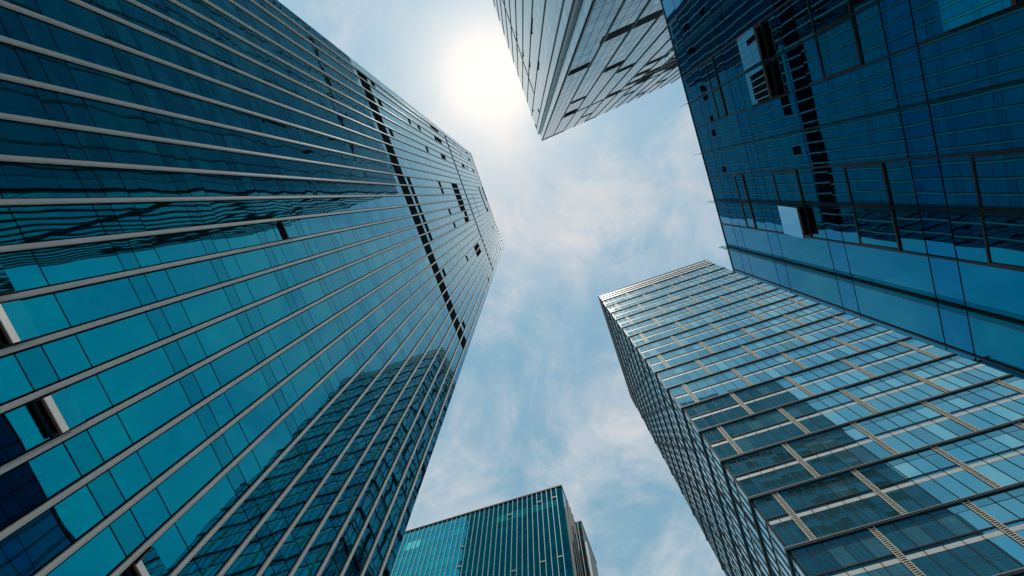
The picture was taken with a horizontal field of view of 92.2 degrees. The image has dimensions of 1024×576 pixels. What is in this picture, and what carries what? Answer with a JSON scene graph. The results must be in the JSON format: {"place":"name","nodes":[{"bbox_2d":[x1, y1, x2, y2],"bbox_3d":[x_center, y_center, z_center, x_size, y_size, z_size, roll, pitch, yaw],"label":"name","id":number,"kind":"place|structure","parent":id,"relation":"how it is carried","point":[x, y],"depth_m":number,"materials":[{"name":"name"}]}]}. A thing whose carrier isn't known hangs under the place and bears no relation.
{"place":"outdoors","nodes":[
{"label":"outdoors","id":0,"kind":"place"},
{"bbox_2d":[0,0,503,575],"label":"office tower","id":1,"kind":"structure","parent":0,"point":[250,252],"depth_m":19.22,"materials":[{"name":"teal glass"}]},
{"bbox_2d":[0,300,39,347],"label":"open window","id":2,"kind":"structure","parent":1,"relation":"in","point":[16,325],"depth_m":11.60,"materials":[{"name":"glass"}]},
{"bbox_2d":[32,388,84,437],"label":"open window","id":3,"kind":"structure","parent":1,"relation":"in","point":[62,410],"depth_m":11.89,"materials":[{"name":"glass"}]},
{"bbox_2d":[126,546,168,575],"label":"open window","id":4,"kind":"structure","parent":1,"relation":"in","point":[149,563],"depth_m":12.84,"materials":[{"name":"glass"}]},
{"bbox_2d":[278,220,296,238],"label":"open window","id":5,"kind":"structure","parent":1,"relation":"in","point":[289,230],"depth_m":25.97,"materials":[{"name":"glass"}]},
{"bbox_2d":[390,484,598,575],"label":"green block","id":6,"kind":"structure","parent":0,"point":[541,533],"depth_m":96.46,"materials":[{"name":"teal glass"}]},
{"bbox_2d":[456,565,461,575],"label":"open window","id":7,"kind":"structure","parent":6,"relation":"in","point":[458,572],"depth_m":90.95,"materials":[{"name":"green glass"}]},
{"bbox_2d":[459,545,464,555],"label":"open window","id":8,"kind":"structure","parent":6,"relation":"in","point":[462,547],"depth_m":96.12,"materials":[{"name":"green glass"}]},
{"bbox_2d":[540,560,545,575],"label":"open window","id":9,"kind":"structure","parent":6,"relation":"in","point":[543,565],"depth_m":84.46,"materials":[{"name":"green glass"}]},
{"bbox_2d":[558,555,564,571],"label":"open window","id":10,"kind":"structure","parent":6,"relation":"in","point":[560,558],"depth_m":84.16,"materials":[{"name":"green glass"}]},
{"bbox_2d":[278,0,732,575],"label":"sky","id":11,"kind":"structure","parent":0,"point":[615,199],"materials":[{"name":"blue"}]},
{"bbox_2d":[493,0,680,140],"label":"pale tower","id":12,"kind":"structure","parent":0,"point":[577,62],"depth_m":75.34,"materials":[{"name":"silver glass"},{"name":"dark metal"}]},
{"bbox_2d":[568,62,589,75],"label":"open window","id":13,"kind":"structure","parent":12,"relation":"in","point":[586,65],"depth_m":63.88,"materials":[{"name":"black glass"}]},
{"bbox_2d":[603,60,623,72],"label":"open window","id":14,"kind":"structure","parent":12,"relation":"in","point":[619,63],"depth_m":73.29,"materials":[{"name":"black glass"}]},
{"bbox_2d":[616,63,634,73],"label":"open window","id":15,"kind":"structure","parent":12,"relation":"in","point":[630,65],"depth_m":79.59,"materials":[{"name":"black glass"}]},
{"bbox_2d":[634,68,650,77],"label":"open window","id":16,"kind":"structure","parent":12,"relation":"in","point":[647,70],"depth_m":93.92,"materials":[{"name":"black glass"}]},
{"bbox_2d":[641,71,655,79],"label":"open window","id":17,"kind":"structure","parent":12,"relation":"in","point":[652,73],"depth_m":101.90,"materials":[{"name":"black glass"}]},
{"bbox_2d":[646,56,662,65],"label":"open window","id":18,"kind":"structure","parent":12,"relation":"in","point":[659,58],"depth_m":85.66,"materials":[{"name":"black glass"}]},
{"bbox_2d":[655,63,672,73],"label":"open window","id":19,"kind":"structure","parent":12,"relation":"in","point":[666,67],"depth_m":101.71,"materials":[{"name":"black glass"}]},
{"bbox_2d":[598,260,1023,575],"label":"louvred tower","id":20,"kind":"structure","parent":0,"point":[792,434],"depth_m":52.76,"materials":[{"name":"metal"}]},
{"bbox_2d":[607,304,618,311],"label":"window","id":21,"kind":"structure","parent":20,"relation":"in","point":[612,308],"depth_m":120.89,"materials":[{"name":"grey glass"}]},
{"bbox_2d":[603,293,629,305],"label":"window","id":22,"kind":"structure","parent":20,"relation":"in","point":[616,299],"depth_m":127.23,"materials":[{"name":"blue glass"}]},
{"bbox_2d":[617,318,629,326],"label":"window","id":23,"kind":"structure","parent":20,"relation":"in","point":[623,322],"depth_m":107.73,"materials":[{"name":"blue glass"}]},
{"bbox_2d":[612,305,642,318],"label":"window","id":24,"kind":"structure","parent":20,"relation":"in","point":[634,309],"depth_m":114.15,"materials":[{"name":"blue glass"}]},
{"bbox_2d":[617,295,647,308],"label":"window","id":25,"kind":"structure","parent":20,"relation":"in","point":[639,299],"depth_m":120.54,"materials":[{"name":"blue glass"}]},
{"bbox_2d":[630,334,645,345],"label":"window","id":26,"kind":"structure","parent":20,"relation":"in","point":[637,339],"depth_m":94.75,"materials":[{"name":"blue glass"}]},
{"bbox_2d":[623,319,658,335],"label":"window","id":27,"kind":"structure","parent":20,"relation":"in","point":[648,324],"depth_m":101.11,"materials":[{"name":"blue glass"}]},
{"bbox_2d":[628,285,657,296],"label":"window","id":28,"kind":"structure","parent":20,"relation":"in","point":[649,288],"depth_m":126.68,"materials":[{"name":"blue glass"}]},
{"bbox_2d":[628,307,663,322],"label":"window","id":29,"kind":"structure","parent":20,"relation":"in","point":[653,312],"depth_m":107.47,"materials":[{"name":"blue glass"}]},
{"bbox_2d":[646,356,666,370],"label":"window","id":30,"kind":"structure","parent":20,"relation":"in","point":[655,362],"depth_m":81.62,"materials":[{"name":"blue glass"}]},
{"bbox_2d":[640,295,672,309],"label":"window","id":31,"kind":"structure","parent":20,"relation":"in","point":[664,299],"depth_m":113.59,"materials":[{"name":"blue glass"}]},
{"bbox_2d":[637,337,679,356],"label":"window","id":32,"kind":"structure","parent":20,"relation":"in","point":[662,345],"depth_m":88.06,"materials":[{"name":"blue glass"}]},
{"bbox_2d":[645,286,676,298],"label":"window","id":33,"kind":"structure","parent":20,"relation":"in","point":[666,290],"depth_m":119.88,"materials":[{"name":"blue glass"}]},
{"bbox_2d":[642,322,683,341],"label":"window","id":34,"kind":"structure","parent":20,"relation":"in","point":[672,328],"depth_m":94.36,"materials":[{"name":"blue glass"}]},
{"bbox_2d":[655,276,685,287],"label":"window","id":35,"kind":"structure","parent":20,"relation":"in","point":[676,279],"depth_m":126.14,"materials":[{"name":"blue glass"}]},
{"bbox_2d":[655,308,694,324],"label":"window","id":36,"kind":"structure","parent":20,"relation":"in","point":[682,313],"depth_m":100.52,"materials":[{"name":"blue glass"}]},
{"bbox_2d":[659,297,696,312],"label":"window","id":37,"kind":"structure","parent":20,"relation":"in","point":[671,306],"depth_m":106.84,"materials":[{"name":"blue glass"}]},
{"bbox_2d":[669,385,694,406],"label":"window","id":38,"kind":"structure","parent":20,"relation":"in","point":[680,394],"depth_m":68.59,"materials":[{"name":"blue glass"}]},
{"bbox_2d":[657,360,707,386],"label":"window","id":39,"kind":"structure","parent":20,"relation":"in","point":[691,370],"depth_m":74.98,"materials":[{"name":"blue glass"}]},
{"bbox_2d":[660,343,710,365],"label":"window","id":40,"kind":"structure","parent":20,"relation":"in","point":[696,350],"depth_m":81.30,"materials":[{"name":"blue glass"}]},
{"bbox_2d":[669,285,704,298],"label":"window","id":41,"kind":"structure","parent":20,"relation":"in","point":[695,289],"depth_m":113.04,"materials":[{"name":"blue glass"}]},
{"bbox_2d":[673,277,706,288],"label":"window","id":42,"kind":"structure","parent":20,"relation":"in","point":[696,280],"depth_m":119.32,"materials":[{"name":"blue glass"}]},
{"bbox_2d":[674,324,720,344],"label":"window","id":43,"kind":"structure","parent":20,"relation":"in","point":[706,331],"depth_m":87.48,"materials":[{"name":"blue glass"}]},
{"bbox_2d":[682,267,713,278],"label":"window","id":44,"kind":"structure","parent":20,"relation":"in","point":[704,270],"depth_m":125.48,"materials":[{"name":"blue glass"}]},
{"bbox_2d":[678,311,721,329],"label":"window","id":45,"kind":"structure","parent":20,"relation":"in","point":[706,317],"depth_m":93.76,"materials":[{"name":"blue glass"}]},
{"bbox_2d":[603,302,805,575],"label":"flank window","id":46,"kind":"structure","parent":20,"relation":"in","point":[774,548],"depth_m":67.07,"materials":[{"name":"blue glass"}]},
{"bbox_2d":[688,297,729,313],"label":"window","id":47,"kind":"structure","parent":20,"relation":"in","point":[716,302],"depth_m":99.95,"materials":[{"name":"blue glass"}]},
{"bbox_2d":[691,286,730,300],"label":"window","id":48,"kind":"structure","parent":20,"relation":"in","point":[717,291],"depth_m":106.24,"materials":[{"name":"blue glass"}]},
{"bbox_2d":[709,264,722,268],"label":"window","id":49,"kind":"structure","parent":20,"relation":"in","point":[714,266],"depth_m":124.91,"materials":[{"name":"blue glass"}]},
{"bbox_2d":[683,394,749,429],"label":"window","id":50,"kind":"structure","parent":20,"relation":"in","point":[722,409],"depth_m":61.90,"materials":[{"name":"blue glass"}]},
{"bbox_2d":[685,370,748,400],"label":"window","id":51,"kind":"structure","parent":20,"relation":"in","point":[727,381],"depth_m":68.21,"materials":[{"name":"blue glass"}]},
{"bbox_2d":[702,268,732,279],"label":"window","id":52,"kind":"structure","parent":20,"relation":"in","point":[724,271],"depth_m":118.75,"materials":[{"name":"blue glass"}]},
{"bbox_2d":[699,275,736,288],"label":"window","id":53,"kind":"structure","parent":20,"relation":"in","point":[725,279],"depth_m":112.43,"materials":[{"name":"blue glass"}]},
{"bbox_2d":[701,427,737,458],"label":"window","id":54,"kind":"structure","parent":20,"relation":"in","point":[714,437],"depth_m":55.50,"materials":[{"name":"blue glass"}]},
{"bbox_2d":[699,347,756,372],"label":"window","id":55,"kind":"structure","parent":20,"relation":"in","point":[733,357],"depth_m":74.40,"materials":[{"name":"blue glass"}]},
{"bbox_2d":[701,329,755,351],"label":"window","id":56,"kind":"structure","parent":20,"relation":"in","point":[718,343],"depth_m":80.71,"materials":[{"name":"blue glass"}]},
{"bbox_2d":[712,312,761,331],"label":"window","id":57,"kind":"structure","parent":20,"relation":"in","point":[743,319],"depth_m":86.93,"materials":[{"name":"blue glass"}]},
{"bbox_2d":[714,299,760,316],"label":"window","id":58,"kind":"structure","parent":20,"relation":"in","point":[728,310],"depth_m":93.19,"materials":[{"name":"blue glass"}]},
{"bbox_2d":[730,272,746,278],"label":"window","id":59,"kind":"structure","parent":20,"relation":"in","point":[735,274],"depth_m":111.97,"materials":[{"name":"blue glass"}]},
{"bbox_2d":[723,277,760,290],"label":"window","id":60,"kind":"structure","parent":20,"relation":"in","point":[748,281],"depth_m":105.70,"materials":[{"name":"blue glass"}]},
{"bbox_2d":[723,286,765,301],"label":"window","id":61,"kind":"structure","parent":20,"relation":"in","point":[753,290],"depth_m":99.34,"materials":[{"name":"blue glass"}]},
{"bbox_2d":[721,410,805,452],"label":"window","id":62,"kind":"structure","parent":20,"relation":"in","point":[765,429],"depth_m":55.12,"materials":[{"name":"blue glass"}]},
{"bbox_2d":[757,283,776,289],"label":"window","id":63,"kind":"structure","parent":20,"relation":"in","point":[764,285],"depth_m":98.93,"materials":[{"name":"blue glass"}]},
{"bbox_2d":[723,445,814,496],"bbox_3d":[25.315,18.098,48.970,6.290,6.340,0.100,-19,-80,5],"label":"window","id":64,"kind":"structure","parent":20,"relation":"in","point":[773,468],"depth_m":48.76,"materials":[{"name":"blue glass"}]},
{"bbox_2d":[735,354,802,383],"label":"window","id":65,"kind":"structure","parent":20,"relation":"in","point":[778,365],"depth_m":67.60,"materials":[{"name":"blue glass"}]},
{"bbox_2d":[734,378,809,412],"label":"window","id":66,"kind":"structure","parent":20,"relation":"in","point":[775,393],"depth_m":61.30,"materials":[{"name":"blue glass"}]},
{"bbox_2d":[744,316,800,337],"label":"window","id":67,"kind":"structure","parent":20,"relation":"in","point":[775,325],"depth_m":80.12,"materials":[{"name":"blue glass"}]},
{"bbox_2d":[751,288,795,304],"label":"window","id":68,"kind":"structure","parent":20,"relation":"in","point":[775,295],"depth_m":92.64,"materials":[{"name":"blue glass"}]},
{"bbox_2d":[743,332,806,357],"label":"window","id":69,"kind":"structure","parent":20,"relation":"in","point":[784,341],"depth_m":73.81,"materials":[{"name":"blue glass"}]},
{"bbox_2d":[752,299,804,318],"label":"window","id":70,"kind":"structure","parent":20,"relation":"in","point":[784,306],"depth_m":86.29,"materials":[{"name":"blue glass"}]},
{"bbox_2d":[751,495,809,546],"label":"window","id":71,"kind":"structure","parent":20,"relation":"in","point":[776,516],"depth_m":42.39,"materials":[{"name":"blue glass"}]},
{"bbox_2d":[791,296,816,304],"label":"window","id":72,"kind":"structure","parent":20,"relation":"in","point":[806,301],"depth_m":85.89,"materials":[{"name":"blue glass"}]},
{"bbox_2d":[786,304,841,323],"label":"window","id":73,"kind":"structure","parent":20,"relation":"in","point":[819,311],"depth_m":79.55,"materials":[{"name":"blue glass"}]},
{"bbox_2d":[785,338,858,366],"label":"window","id":74,"kind":"structure","parent":20,"relation":"in","point":[827,350],"depth_m":67.01,"materials":[{"name":"blue glass"}]},
{"bbox_2d":[791,317,857,341],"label":"window","id":75,"kind":"structure","parent":20,"relation":"in","point":[832,326],"depth_m":73.20,"materials":[{"name":"blue glass"}]},
{"bbox_2d":[782,391,874,431],"bbox_3d":[34.850,13.664,54.669,6.820,6.340,0.100,-19,-80,5],"label":"window","id":76,"kind":"structure","parent":20,"relation":"in","point":[835,408],"depth_m":54.50,"materials":[{"name":"blue glass"}]},
{"bbox_2d":[788,360,871,394],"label":"window","id":77,"kind":"structure","parent":20,"relation":"in","point":[837,374],"depth_m":60.71,"materials":[{"name":"blue glass"}]},
{"bbox_2d":[777,472,900,537],"bbox_3d":[27.712,18.494,42.243,6.820,6.340,0.100,-19,-80,5],"label":"window","id":78,"kind":"structure","parent":20,"relation":"in","point":[842,502],"depth_m":41.98,"materials":[{"name":"blue glass"}]},
{"bbox_2d":[786,424,892,475],"bbox_3d":[31.928,15.860,48.400,6.820,6.340,0.100,-19,-80,5],"label":"window","id":79,"kind":"structure","parent":20,"relation":"in","point":[844,447],"depth_m":48.19,"materials":[{"name":"blue glass"}]},
{"bbox_2d":[789,529,915,575],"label":"window","id":80,"kind":"structure","parent":20,"relation":"in","point":[862,553],"depth_m":37.08,"materials":[{"name":"blue glass"}]},
{"bbox_2d":[837,313,870,325],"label":"window","id":81,"kind":"structure","parent":20,"relation":"in","point":[848,317],"depth_m":72.80,"materials":[{"name":"blue glass"}]},
{"bbox_2d":[836,324,908,349],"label":"window","id":82,"kind":"structure","parent":20,"relation":"in","point":[875,335],"depth_m":66.45,"materials":[{"name":"blue glass"}]},
{"bbox_2d":[845,343,934,375],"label":"window","id":83,"kind":"structure","parent":20,"relation":"in","point":[895,356],"depth_m":60.11,"materials":[{"name":"blue glass"}]},
{"bbox_2d":[844,372,945,411],"bbox_3d":[41.713,11.341,54.078,6.820,6.340,0.100,-19,-80,5],"label":"window","id":84,"kind":"structure","parent":20,"relation":"in","point":[897,389],"depth_m":53.92,"materials":[{"name":"blue glass"}]},
{"bbox_2d":[857,403,974,452],"bbox_3d":[38.791,13.537,47.809,6.820,6.340,0.100,-19,-80,5],"label":"window","id":85,"kind":"structure","parent":20,"relation":"in","point":[916,426],"depth_m":47.60,"materials":[{"name":"blue glass"}]},
{"bbox_2d":[857,448,994,512],"bbox_3d":[34.576,16.171,41.651,6.820,6.340,0.100,-19,-80,5],"label":"window","id":86,"kind":"structure","parent":20,"relation":"in","point":[926,478],"depth_m":41.38,"materials":[{"name":"blue glass"}]},
{"bbox_2d":[901,338,951,356],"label":"window","id":87,"kind":"structure","parent":20,"relation":"in","point":[919,344],"depth_m":59.74,"materials":[{"name":"blue glass"}]},
{"bbox_2d":[875,503,1023,575],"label":"window","id":88,"kind":"structure","parent":20,"relation":"in","point":[955,540],"depth_m":35.29,"materials":[{"name":"blue glass"}]},
{"bbox_2d":[907,354,1008,390],"bbox_3d":[48.166,9.157,53.521,5.950,6.340,0.100,-19,-80,5],"label":"window","id":89,"kind":"structure","parent":20,"relation":"in","point":[955,372],"depth_m":53.36,"materials":[{"name":"blue glass"}]},
{"bbox_2d":[928,382,1023,429],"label":"window","id":90,"kind":"structure","parent":20,"relation":"in","point":[988,405],"depth_m":47.38,"materials":[{"name":"blue glass"}]},
{"bbox_2d":[938,424,1023,485],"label":"window","id":91,"kind":"structure","parent":20,"relation":"in","point":[998,454],"depth_m":41.79,"materials":[{"name":"blue glass"}]},
{"bbox_2d":[970,486,1023,537],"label":"window","id":92,"kind":"structure","parent":20,"relation":"in","point":[1007,507],"depth_m":36.72,"materials":[{"name":"blue glass"}]},
{"bbox_2d":[1000,376,1023,389],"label":"window","id":93,"kind":"structure","parent":20,"relation":"in","point":[1016,381],"depth_m":49.04,"materials":[{"name":"blue glass"}]},
{"bbox_2d":[653,0,1023,378],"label":"blue block","id":94,"kind":"structure","parent":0,"point":[863,159],"depth_m":14.25,"materials":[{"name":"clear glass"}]},
{"bbox_2d":[704,57,719,89],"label":"window","id":95,"kind":"structure","parent":94,"relation":"in","point":[711,71],"depth_m":22.37,"materials":[{"name":"glass"}]},
{"bbox_2d":[712,87,727,118],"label":"window","id":96,"kind":"structure","parent":94,"relation":"in","point":[721,110],"depth_m":22.61,"materials":[{"name":"glass"}]},
{"bbox_2d":[734,175,749,200],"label":"window","id":97,"kind":"structure","parent":94,"relation":"in","point":[739,179],"depth_m":23.30,"materials":[{"name":"glass"}]},
{"bbox_2d":[741,204,756,228],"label":"window","id":98,"kind":"structure","parent":94,"relation":"in","point":[746,208],"depth_m":23.55,"materials":[{"name":"glass"}]},
{"bbox_2d":[737,22,769,70],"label":"open window","id":99,"kind":"structure","parent":94,"relation":"in","point":[752,45],"depth_m":17.96,"materials":[{"name":"glass"}]},
{"bbox_2d":[745,61,778,104],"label":"open window","id":100,"kind":"structure","parent":94,"relation":"in","point":[761,81],"depth_m":18.18,"materials":[{"name":"glass"}]},
{"bbox_2d":[771,170,803,202],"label":"window","id":101,"kind":"structure","parent":94,"relation":"in","point":[787,184],"depth_m":19.23,"materials":[{"name":"glass"}]},
{"bbox_2d":[778,206,811,238],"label":"open window","id":102,"kind":"structure","parent":94,"relation":"in","point":[795,222],"depth_m":19.12,"materials":[{"name":"glass"}]},
{"bbox_2d":[806,0,852,33],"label":"window","id":103,"kind":"structure","parent":94,"relation":"in","point":[822,13],"depth_m":14.12,"materials":[{"name":"glass"}]},
{"bbox_2d":[814,16,863,78],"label":"window","id":104,"kind":"structure","parent":94,"relation":"in","point":[838,47],"depth_m":14.07,"materials":[{"name":"glass"}]},
{"bbox_2d":[843,163,892,206],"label":"window","id":105,"kind":"structure","parent":94,"relation":"in","point":[867,184],"depth_m":14.77,"materials":[{"name":"glass"}]},
{"bbox_2d":[852,210,901,250],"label":"window","id":106,"kind":"structure","parent":94,"relation":"in","point":[878,229],"depth_m":15.01,"materials":[{"name":"glass"}]},
{"bbox_2d":[938,0,1023,31],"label":"open window","id":107,"kind":"structure","parent":94,"relation":"in","point":[955,14],"depth_m":9.99,"materials":[{"name":"glass"}]},
{"bbox_2d":[969,151,1023,211],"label":"window","id":108,"kind":"structure","parent":94,"relation":"in","point":[998,178],"depth_m":10.71,"materials":[{"name":"glass"}]},
{"bbox_2d":[980,216,1023,269],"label":"window","id":109,"kind":"structure","parent":94,"relation":"in","point":[1003,237],"depth_m":11.07,"materials":[{"name":"glass"}]}
]}

